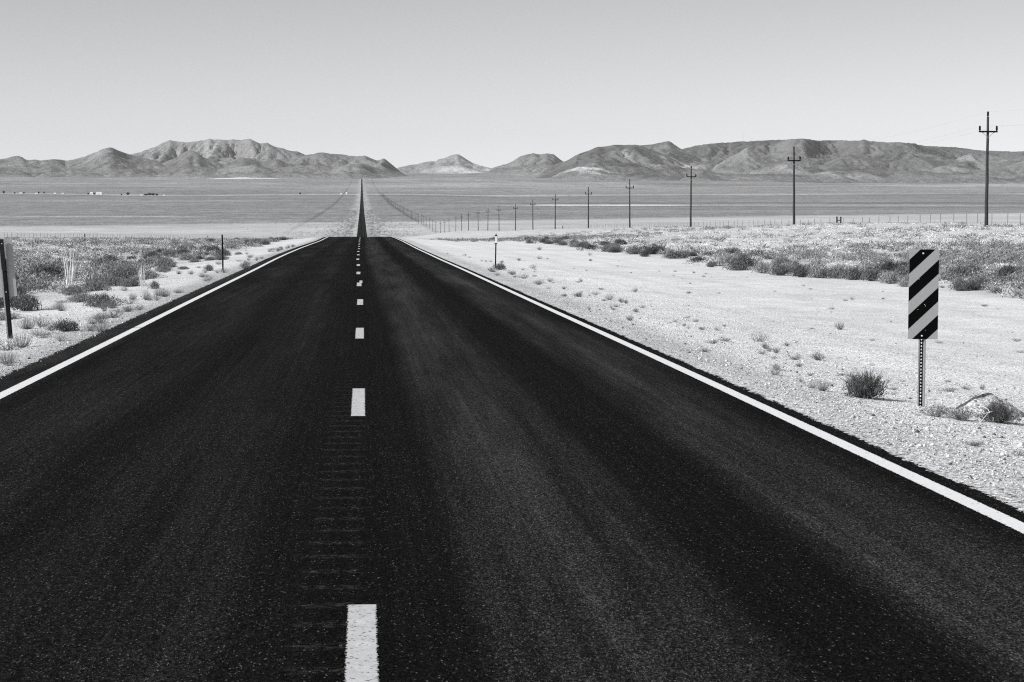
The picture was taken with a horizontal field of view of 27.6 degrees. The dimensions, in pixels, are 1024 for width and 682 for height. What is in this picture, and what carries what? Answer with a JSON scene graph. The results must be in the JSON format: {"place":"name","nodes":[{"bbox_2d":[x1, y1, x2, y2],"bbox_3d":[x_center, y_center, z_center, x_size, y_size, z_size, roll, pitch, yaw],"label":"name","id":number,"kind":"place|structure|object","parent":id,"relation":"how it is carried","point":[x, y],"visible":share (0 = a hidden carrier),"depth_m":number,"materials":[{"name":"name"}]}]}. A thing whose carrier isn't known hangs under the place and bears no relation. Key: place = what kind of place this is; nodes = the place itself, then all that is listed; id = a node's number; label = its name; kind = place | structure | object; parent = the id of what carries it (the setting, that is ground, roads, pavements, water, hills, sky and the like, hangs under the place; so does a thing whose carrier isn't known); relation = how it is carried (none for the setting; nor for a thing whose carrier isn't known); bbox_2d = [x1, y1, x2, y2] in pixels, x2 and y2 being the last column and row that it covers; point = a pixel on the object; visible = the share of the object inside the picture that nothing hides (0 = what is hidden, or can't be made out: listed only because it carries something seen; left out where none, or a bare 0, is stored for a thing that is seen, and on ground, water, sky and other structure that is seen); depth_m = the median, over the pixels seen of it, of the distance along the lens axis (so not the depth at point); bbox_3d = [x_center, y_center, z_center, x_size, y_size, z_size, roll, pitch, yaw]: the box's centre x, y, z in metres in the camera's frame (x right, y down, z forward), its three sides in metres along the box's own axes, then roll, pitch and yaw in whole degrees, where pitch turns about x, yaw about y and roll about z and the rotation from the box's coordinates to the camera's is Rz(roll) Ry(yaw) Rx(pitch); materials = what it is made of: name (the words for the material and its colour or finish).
{"place":"outdoors","nodes":[
{"label":"outdoors","id":0,"kind":"place"},
{"bbox_2d":[0,179,1023,681],"bbox_3d":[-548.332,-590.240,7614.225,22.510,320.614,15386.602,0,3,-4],"label":"road","id":1,"kind":"structure","parent":0,"point":[362,457],"depth_m":12.48,"materials":[{"name":"asphalt"}]},
{"bbox_2d":[0,174,1023,511],"bbox_3d":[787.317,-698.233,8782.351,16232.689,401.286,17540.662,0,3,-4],"label":"ground","id":2,"kind":"structure","parent":0,"point":[976,320],"depth_m":102.96,"materials":[{"name":"sand"}]},
{"bbox_2d":[0,238,16,338],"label":"object marker sign","id":3,"kind":"object","parent":2,"relation":"on","point":[8,288],"visible":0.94,"depth_m":32.79,"materials":[{"name":"metal"}]},
{"bbox_2d":[0,350,18,365],"bbox_3d":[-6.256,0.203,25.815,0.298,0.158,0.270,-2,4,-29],"label":"grass tuft","id":4,"kind":"object","parent":2,"relation":"on","point":[6,358],"visible":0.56,"depth_m":25.82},
{"bbox_2d":[0,293,19,307],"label":"desert shrub","id":5,"kind":"object","parent":2,"relation":"on","point":[2,302],"visible":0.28,"depth_m":49.46,"materials":[{"name":"grey plant"}]},
{"bbox_2d":[0,334,23,350],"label":"weed","id":6,"kind":"object","parent":2,"relation":"on","point":[11,346],"visible":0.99,"depth_m":29.12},
{"bbox_2d":[0,311,25,319],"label":"desert shrub","id":7,"kind":"object","parent":2,"relation":"on","point":[13,315],"visible":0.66,"depth_m":42.10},
{"bbox_2d":[9,331,33,347],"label":"grass tuft","id":8,"kind":"object","parent":2,"relation":"on","point":[25,344],"visible":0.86,"depth_m":29.57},
{"bbox_2d":[16,283,30,294],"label":"desert shrub","id":9,"kind":"object","parent":2,"relation":"on","point":[21,289],"visible":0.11,"depth_m":56.47,"materials":[{"name":"grey plant"}]},
{"bbox_2d":[13,314,36,328],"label":"grass tuft","id":10,"kind":"object","parent":2,"relation":"on","point":[27,325],"visible":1,"depth_m":35.95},
{"bbox_2d":[22,282,43,290],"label":"desert shrub","id":11,"kind":"object","parent":2,"relation":"on","point":[38,286],"visible":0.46,"depth_m":60.91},
{"bbox_2d":[29,259,50,270],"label":"desert shrub","id":12,"kind":"object","parent":2,"relation":"on","point":[36,265],"visible":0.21,"depth_m":80.58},
{"bbox_2d":[31,331,51,337],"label":"weed","id":13,"kind":"object","parent":2,"relation":"on","point":[36,334],"visible":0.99,"depth_m":32.03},
{"bbox_2d":[28,329,55,335],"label":"weed","id":14,"kind":"object","parent":2,"relation":"on","point":[41,332],"visible":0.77,"depth_m":33.17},
{"bbox_2d":[33,314,52,326],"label":"weed","id":15,"kind":"object","parent":2,"relation":"on","point":[40,325],"visible":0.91,"depth_m":36.65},
{"bbox_2d":[31,261,65,277],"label":"desert shrub","id":16,"kind":"object","parent":2,"relation":"on","point":[51,269],"visible":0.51,"depth_m":74.33,"materials":[{"name":"grey plant"}]},
{"bbox_2d":[54,329,67,340],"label":"weed","id":17,"kind":"object","parent":2,"relation":"on","point":[61,338],"visible":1,"depth_m":30.59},
{"bbox_2d":[55,302,67,310],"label":"grass tuft","id":18,"kind":"object","parent":2,"relation":"on","point":[60,308],"visible":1,"depth_m":44.07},
{"bbox_2d":[48,318,79,331],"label":"desert shrub","id":19,"kind":"object","parent":2,"relation":"on","point":[61,326],"visible":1,"depth_m":33.71,"materials":[{"name":"grey plant"}]},
{"bbox_2d":[52,284,90,293],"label":"desert shrub","id":20,"kind":"object","parent":2,"relation":"on","point":[75,286],"visible":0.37,"depth_m":56.84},
{"bbox_2d":[62,249,83,285],"bbox_3d":[-13.595,-2.281,64.488,0.641,1.259,0.617,0,3,-1],"label":"dry grass clump","id":21,"kind":"object","parent":2,"relation":"on","point":[71,274],"visible":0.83,"depth_m":64.55,"materials":[{"name":"plant"}]},
{"bbox_2d":[63,287,88,295],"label":"desert shrub","id":22,"kind":"object","parent":2,"relation":"on","point":[72,291],"visible":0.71,"depth_m":55.16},
{"bbox_2d":[63,292,91,302],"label":"desert shrub","id":23,"kind":"object","parent":2,"relation":"on","point":[72,299],"visible":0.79,"depth_m":49.54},
{"bbox_2d":[79,277,113,290],"bbox_3d":[-11.659,-1.593,58.251,1.170,0.448,1.050,2,4,34],"label":"desert shrub","id":24,"kind":"object","parent":2,"relation":"on","point":[91,286],"visible":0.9,"depth_m":58.09,"materials":[{"name":"plant"}]},
{"bbox_2d":[93,311,106,322],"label":"weed","id":25,"kind":"object","parent":2,"relation":"on","point":[101,318],"visible":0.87,"depth_m":36.08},
{"bbox_2d":[91,316,113,331],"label":"weed","id":26,"kind":"object","parent":2,"relation":"on","point":[101,327],"visible":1,"depth_m":32.79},
{"bbox_2d":[87,274,120,285],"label":"desert shrub","id":27,"kind":"object","parent":2,"relation":"on","point":[96,278],"visible":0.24,"depth_m":64.76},
{"bbox_2d":[82,292,126,306],"bbox_3d":[-8.831,-0.915,44.797,0.942,0.374,0.989,-2,4,-34],"label":"desert shrub","id":28,"kind":"object","parent":2,"relation":"on","point":[97,301],"visible":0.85,"depth_m":44.67,"materials":[{"name":"plant"}]},
{"bbox_2d":[97,275,123,286],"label":"desert shrub","id":29,"kind":"object","parent":2,"relation":"on","point":[112,281],"visible":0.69,"depth_m":63.08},
{"bbox_2d":[104,299,118,308],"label":"grass tuft","id":30,"kind":"object","parent":2,"relation":"on","point":[112,305],"visible":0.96,"depth_m":43.19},
{"bbox_2d":[102,307,124,317],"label":"weed","id":31,"kind":"object","parent":2,"relation":"on","point":[117,315],"visible":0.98,"depth_m":38.07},
{"bbox_2d":[107,262,144,279],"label":"desert shrub","id":32,"kind":"object","parent":2,"relation":"on","point":[124,272],"visible":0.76,"depth_m":72.04,"materials":[{"name":"plant"}]},
{"bbox_2d":[5,232,250,237],"bbox_3d":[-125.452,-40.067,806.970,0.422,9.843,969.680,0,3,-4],"label":"wire fence","id":33,"kind":"object","parent":2,"relation":"on","point":[112,236],"visible":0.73,"depth_m":565.47,"materials":[{"name":"metal"}]},
{"bbox_2d":[120,296,138,303],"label":"weed","id":34,"kind":"object","parent":2,"relation":"on","point":[132,302],"visible":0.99,"depth_m":45.06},
{"bbox_2d":[114,275,146,286],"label":"desert shrub","id":35,"kind":"object","parent":2,"relation":"on","point":[131,282],"visible":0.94,"depth_m":60.68,"materials":[{"name":"plant"}]},
{"bbox_2d":[135,264,144,286],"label":"dry grass clump","id":36,"kind":"object","parent":2,"relation":"on","point":[142,277],"visible":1,"depth_m":58.83,"materials":[{"name":"plant"}]},
{"bbox_2d":[135,270,165,278],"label":"desert shrub","id":37,"kind":"object","parent":2,"relation":"on","point":[150,274],"visible":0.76,"depth_m":69.77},
{"bbox_2d":[140,250,164,257],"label":"desert shrub","id":38,"kind":"object","parent":2,"relation":"on","point":[153,253],"visible":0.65,"depth_m":115.05,"materials":[{"name":"grey plant"}]},
{"bbox_2d":[146,279,159,288],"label":"desert shrub","id":39,"kind":"object","parent":2,"relation":"on","point":[154,284],"visible":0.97,"depth_m":56.15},
{"bbox_2d":[157,290,171,296],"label":"grass tuft","id":40,"kind":"object","parent":2,"relation":"on","point":[164,294],"visible":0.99,"depth_m":48.46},
{"bbox_2d":[152,256,177,267],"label":"desert shrub","id":41,"kind":"object","parent":2,"relation":"on","point":[163,261],"visible":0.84,"depth_m":91.11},
{"bbox_2d":[155,265,176,271],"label":"desert shrub","id":42,"kind":"object","parent":2,"relation":"on","point":[165,268],"visible":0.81,"depth_m":81.59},
{"bbox_2d":[178,252,196,260],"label":"desert shrub","id":43,"kind":"object","parent":2,"relation":"on","point":[185,256],"visible":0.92,"depth_m":107.46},
{"bbox_2d":[203,263,213,270],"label":"desert shrub","id":44,"kind":"object","parent":2,"relation":"on","point":[209,268],"visible":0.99,"depth_m":75.62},
{"bbox_2d":[204,245,219,251],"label":"desert shrub","id":45,"kind":"object","parent":2,"relation":"on","point":[210,248],"visible":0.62,"depth_m":135.95,"materials":[{"name":"grey plant"}]},
{"bbox_2d":[214,252,227,259],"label":"desert shrub","id":46,"kind":"object","parent":2,"relation":"on","point":[218,257],"visible":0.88,"depth_m":101.73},
{"bbox_2d":[221,235,223,268],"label":"delineator post","id":47,"kind":"object","parent":2,"relation":"on","point":[222,251],"visible":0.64,"depth_m":74.61,"materials":[{"name":"metal"}]},
{"bbox_2d":[215,248,231,255],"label":"desert shrub","id":48,"kind":"object","parent":2,"relation":"on","point":[226,252],"visible":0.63,"depth_m":118.31,"materials":[{"name":"grey plant"}]},
{"bbox_2d":[239,262,250,268],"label":"desert shrub","id":49,"kind":"object","parent":2,"relation":"on","point":[245,266],"visible":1,"depth_m":75.05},
{"bbox_2d":[495,233,496,267],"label":"delineator post","id":50,"kind":"object","parent":2,"relation":"on","point":[495,247],"visible":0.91,"depth_m":80.48,"materials":[{"name":"black"}]},
{"bbox_2d":[493,262,506,269],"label":"desert shrub","id":51,"kind":"object","parent":2,"relation":"on","point":[500,266],"visible":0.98,"depth_m":77.82,"materials":[{"name":"grey plant"}]},
{"bbox_2d":[0,209,1023,299],"bbox_3d":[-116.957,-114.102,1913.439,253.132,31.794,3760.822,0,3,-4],"label":"desert scrub","id":52,"kind":"object","parent":2,"relation":"on","point":[989,257],"visible":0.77,"depth_m":134.96,"materials":[{"name":"grey plant"}]},
{"bbox_2d":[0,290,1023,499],"bbox_3d":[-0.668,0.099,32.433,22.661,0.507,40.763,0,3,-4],"label":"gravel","id":53,"kind":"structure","parent":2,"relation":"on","point":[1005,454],"depth_m":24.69,"materials":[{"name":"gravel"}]},
{"bbox_2d":[10,290,41,310],"bbox_3d":[-10.747,-0.911,46.412,0.873,0.490,0.832,-2,4,-37],"label":"desert shrub","id":54,"kind":"object","parent":53,"relation":"on","point":[26,302],"visible":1,"depth_m":46.32,"materials":[{"name":"grey plant"}]},
{"bbox_2d":[585,187,591,227],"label":"utility pole","id":55,"kind":"object","parent":2,"relation":"on","point":[588,205],"visible":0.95,"depth_m":568.24,"materials":[{"name":"wood"}]},
{"bbox_2d":[608,246,621,252],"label":"desert shrub","id":56,"kind":"object","parent":2,"relation":"on","point":[615,250],"visible":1,"depth_m":144.35,"materials":[{"name":"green plant"}]},
{"bbox_2d":[626,179,633,227],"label":"utility pole","id":57,"kind":"object","parent":2,"relation":"on","point":[629,204],"visible":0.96,"depth_m":477.15,"materials":[{"name":"wood"}]},
{"bbox_2d":[624,244,643,253],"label":"desert shrub","id":58,"kind":"object","parent":2,"relation":"on","point":[632,250],"visible":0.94,"depth_m":136.08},
{"bbox_2d":[639,250,650,256],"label":"desert shrub","id":59,"kind":"object","parent":2,"relation":"on","point":[644,253],"visible":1,"depth_m":125.98,"materials":[{"name":"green plant"}]},
{"bbox_2d":[643,244,661,253],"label":"desert shrub","id":60,"kind":"object","parent":2,"relation":"on","point":[653,250],"visible":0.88,"depth_m":135.40,"materials":[{"name":"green plant"}]},
{"bbox_2d":[662,247,680,258],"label":"desert shrub","id":61,"kind":"object","parent":2,"relation":"on","point":[667,254],"visible":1,"depth_m":119.62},
{"bbox_2d":[672,247,690,257],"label":"desert shrub","id":62,"kind":"object","parent":2,"relation":"on","point":[683,254],"visible":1,"depth_m":119.57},
{"bbox_2d":[686,166,695,226],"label":"utility pole","id":63,"kind":"object","parent":2,"relation":"on","point":[691,176],"visible":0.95,"depth_m":385.91,"materials":[{"name":"wood"}]},
{"bbox_2d":[687,255,707,262],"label":"desert shrub","id":64,"kind":"object","parent":2,"relation":"on","point":[699,258],"visible":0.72,"depth_m":108.19,"materials":[{"name":"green plant"}]},
{"bbox_2d":[705,261,716,266],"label":"desert shrub","id":65,"kind":"object","parent":2,"relation":"on","point":[710,264],"visible":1,"depth_m":96.97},
{"bbox_2d":[723,254,735,262],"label":"desert shrub","id":66,"kind":"object","parent":2,"relation":"on","point":[731,257],"visible":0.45,"depth_m":106.51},
{"bbox_2d":[724,246,741,253],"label":"desert shrub","id":67,"kind":"object","parent":2,"relation":"on","point":[731,250],"visible":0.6,"depth_m":131.93,"materials":[{"name":"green plant"}]},
{"bbox_2d":[722,259,751,270],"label":"desert shrub","id":68,"kind":"object","parent":2,"relation":"on","point":[737,265],"visible":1,"depth_m":91.39,"materials":[{"name":"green plant"}]},
{"bbox_2d":[732,252,758,267],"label":"desert shrub","id":69,"kind":"object","parent":2,"relation":"on","point":[746,260],"visible":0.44,"depth_m":93.66,"materials":[{"name":"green plant"}]},
{"bbox_2d":[477,213,1020,230],"bbox_3d":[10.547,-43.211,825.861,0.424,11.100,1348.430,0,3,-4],"label":"wire fence","id":70,"kind":"object","parent":2,"relation":"on","point":[808,221],"visible":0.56,"depth_m":320.20,"materials":[{"name":"metal"}]},
{"bbox_2d":[749,331,769,341],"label":"weed","id":71,"kind":"object","parent":2,"relation":"on","point":[760,339],"visible":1,"depth_m":33.74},
{"bbox_2d":[750,261,770,272],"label":"desert shrub","id":72,"kind":"object","parent":2,"relation":"on","point":[760,268],"visible":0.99,"depth_m":85.84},
{"bbox_2d":[766,365,782,374],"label":"weed","id":73,"kind":"object","parent":2,"relation":"on","point":[773,372],"visible":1,"depth_m":24.40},
{"bbox_2d":[771,255,787,264],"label":"desert shrub","id":74,"kind":"object","parent":2,"relation":"on","point":[779,258],"visible":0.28,"depth_m":97.52,"materials":[{"name":"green plant"}]},
{"bbox_2d":[767,261,794,275],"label":"desert shrub","id":75,"kind":"object","parent":2,"relation":"on","point":[778,270],"visible":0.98,"depth_m":82.26,"materials":[{"name":"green plant"}]},
{"bbox_2d":[780,259,795,270],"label":"desert shrub","id":76,"kind":"object","parent":2,"relation":"on","point":[788,264],"visible":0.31,"depth_m":87.42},
{"bbox_2d":[776,258,802,265],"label":"desert shrub","id":77,"kind":"object","parent":2,"relation":"on","point":[792,260],"visible":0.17,"depth_m":94.20,"materials":[{"name":"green plant"}]},
{"bbox_2d":[787,147,800,224],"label":"utility pole","id":78,"kind":"object","parent":2,"relation":"on","point":[794,160],"visible":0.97,"depth_m":294.60,"materials":[{"name":"wood"}]},
{"bbox_2d":[787,263,809,276],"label":"desert shrub","id":79,"kind":"object","parent":2,"relation":"on","point":[796,272],"visible":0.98,"depth_m":79.14,"materials":[{"name":"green plant"}]},
{"bbox_2d":[811,352,826,359],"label":"weed","id":80,"kind":"object","parent":2,"relation":"on","point":[816,357],"visible":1,"depth_m":29.35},
{"bbox_2d":[806,264,832,277],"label":"desert shrub","id":81,"kind":"object","parent":2,"relation":"on","point":[814,272],"visible":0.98,"depth_m":78.42,"materials":[{"name":"plant"}]},
{"bbox_2d":[814,379,829,390],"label":"grass tuft","id":82,"kind":"object","parent":2,"relation":"on","point":[822,388],"visible":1,"depth_m":22.24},
{"bbox_2d":[823,264,847,278],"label":"desert shrub","id":83,"kind":"object","parent":2,"relation":"on","point":[835,273],"visible":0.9,"depth_m":78.27,"materials":[{"name":"plant"}]},
{"bbox_2d":[834,322,845,329],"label":"weed","id":84,"kind":"object","parent":2,"relation":"on","point":[840,325],"visible":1,"depth_m":41.01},
{"bbox_2d":[838,266,863,279],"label":"desert shrub","id":85,"kind":"object","parent":2,"relation":"on","point":[856,274],"visible":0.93,"depth_m":76.12,"materials":[{"name":"grey plant"}]},
{"bbox_2d":[837,366,891,398],"bbox_3d":[3.672,0.426,21.776,0.549,0.344,0.527,-1,4,-24],"label":"desert shrub","id":86,"kind":"object","parent":2,"relation":"on","point":[859,387],"visible":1,"depth_m":21.66,"materials":[{"name":"plant"}]},
{"bbox_2d":[861,264,882,280],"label":"desert shrub","id":87,"kind":"object","parent":2,"relation":"on","point":[868,275],"visible":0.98,"depth_m":74.80,"materials":[{"name":"grey plant"}]},
{"bbox_2d":[871,259,901,271],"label":"desert shrub","id":88,"kind":"object","parent":2,"relation":"on","point":[886,264],"visible":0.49,"depth_m":82.13,"materials":[{"name":"grey plant"}]},
{"bbox_2d":[879,270,904,283],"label":"desert shrub","id":89,"kind":"object","parent":2,"relation":"on","point":[891,278],"visible":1,"depth_m":72.02,"materials":[{"name":"plant"}]},
{"bbox_2d":[887,262,908,275],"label":"desert shrub","id":90,"kind":"object","parent":2,"relation":"on","point":[902,270],"visible":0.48,"depth_m":78.22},
{"bbox_2d":[898,278,908,286],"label":"desert shrub","id":91,"kind":"object","parent":2,"relation":"on","point":[903,283],"visible":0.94,"depth_m":68.37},
{"bbox_2d":[908,249,938,406],"bbox_3d":[4.176,-0.057,21.220,0.305,1.752,0.052,0,3,-1],"label":"object marker sign","id":92,"kind":"object","parent":2,"relation":"on","point":[923,294],"visible":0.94,"depth_m":21.18,"materials":[{"name":"metal"}]},
{"bbox_2d":[908,403,949,416],"bbox_3d":[4.039,0.648,19.959,0.388,0.150,0.328,3,5,44],"label":"weed","id":93,"kind":"object","parent":2,"relation":"on","point":[938,412],"visible":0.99,"depth_m":19.93,"materials":[{"name":"plant"}]},
{"bbox_2d":[937,386,958,391],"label":"weed","id":94,"kind":"object","parent":2,"relation":"on","point":[949,389],"visible":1,"depth_m":24.51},
{"bbox_2d":[948,274,970,290],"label":"desert shrub","id":95,"kind":"object","parent":2,"relation":"on","point":[959,286],"visible":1,"depth_m":64.66,"materials":[{"name":"grey plant"}]},
{"bbox_2d":[946,262,975,277],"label":"desert shrub","id":96,"kind":"object","parent":2,"relation":"on","point":[961,270],"visible":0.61,"depth_m":76.78,"materials":[{"name":"grey plant"}]},
{"bbox_2d":[943,402,981,420],"bbox_3d":[4.234,0.670,19.762,0.371,0.172,0.439,2,4,31],"label":"weed","id":97,"kind":"object","parent":2,"relation":"on","point":[957,414],"visible":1,"depth_m":19.77,"materials":[{"name":"plant"}]},
{"bbox_2d":[963,263,983,274],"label":"desert shrub","id":98,"kind":"object","parent":2,"relation":"on","point":[970,265],"visible":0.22,"depth_m":78.61,"materials":[{"name":"grey plant"}]},
{"bbox_2d":[966,279,989,289],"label":"desert shrub","id":99,"kind":"object","parent":2,"relation":"on","point":[974,285],"visible":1,"depth_m":64.78,"materials":[{"name":"grey plant"}]},
{"bbox_2d":[968,276,993,283],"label":"desert shrub","id":100,"kind":"object","parent":2,"relation":"on","point":[982,279],"visible":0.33,"depth_m":67.72,"materials":[{"name":"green plant"}]},
{"bbox_2d":[946,392,1023,416],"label":"dry desert shrub","id":101,"kind":"object","parent":2,"relation":"on","point":[975,401],"visible":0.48,"depth_m":21.52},
{"bbox_2d":[979,111,997,226],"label":"utility pole","id":102,"kind":"object","parent":2,"relation":"on","point":[987,179],"visible":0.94,"depth_m":203.54,"materials":[{"name":"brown wood"}]},
{"bbox_2d":[988,285,1003,292],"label":"desert shrub","id":103,"kind":"object","parent":2,"relation":"on","point":[996,290],"visible":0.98,"depth_m":62.38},
{"bbox_2d":[976,398,1021,423],"bbox_3d":[4.647,0.660,19.951,0.494,0.250,0.464,-2,4,-30],"label":"desert shrub","id":104,"kind":"object","parent":2,"relation":"on","point":[1000,414],"visible":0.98,"depth_m":19.90,"materials":[{"name":"plant"}]},
{"bbox_2d":[994,264,1023,276],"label":"desert shrub","id":105,"kind":"object","parent":2,"relation":"on","point":[1006,269],"visible":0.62,"depth_m":75.53,"materials":[{"name":"grey plant"}]},
{"bbox_2d":[0,139,1023,183],"bbox_3d":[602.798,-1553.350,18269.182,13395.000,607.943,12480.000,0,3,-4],"label":"hills","id":106,"kind":"structure","parent":0,"point":[891,162],"depth_m":16359.87,"materials":[{"name":"stone"}]},
{"bbox_2d":[0,0,1023,167],"label":"sky","id":107,"kind":"structure","parent":0,"point":[488,83],"materials":[{"name":"grey"}]},
{"bbox_2d":[963,440,988,445],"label":"weed","id":108,"kind":"object","parent":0,"point":[975,443],"visible":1,"depth_m":16.83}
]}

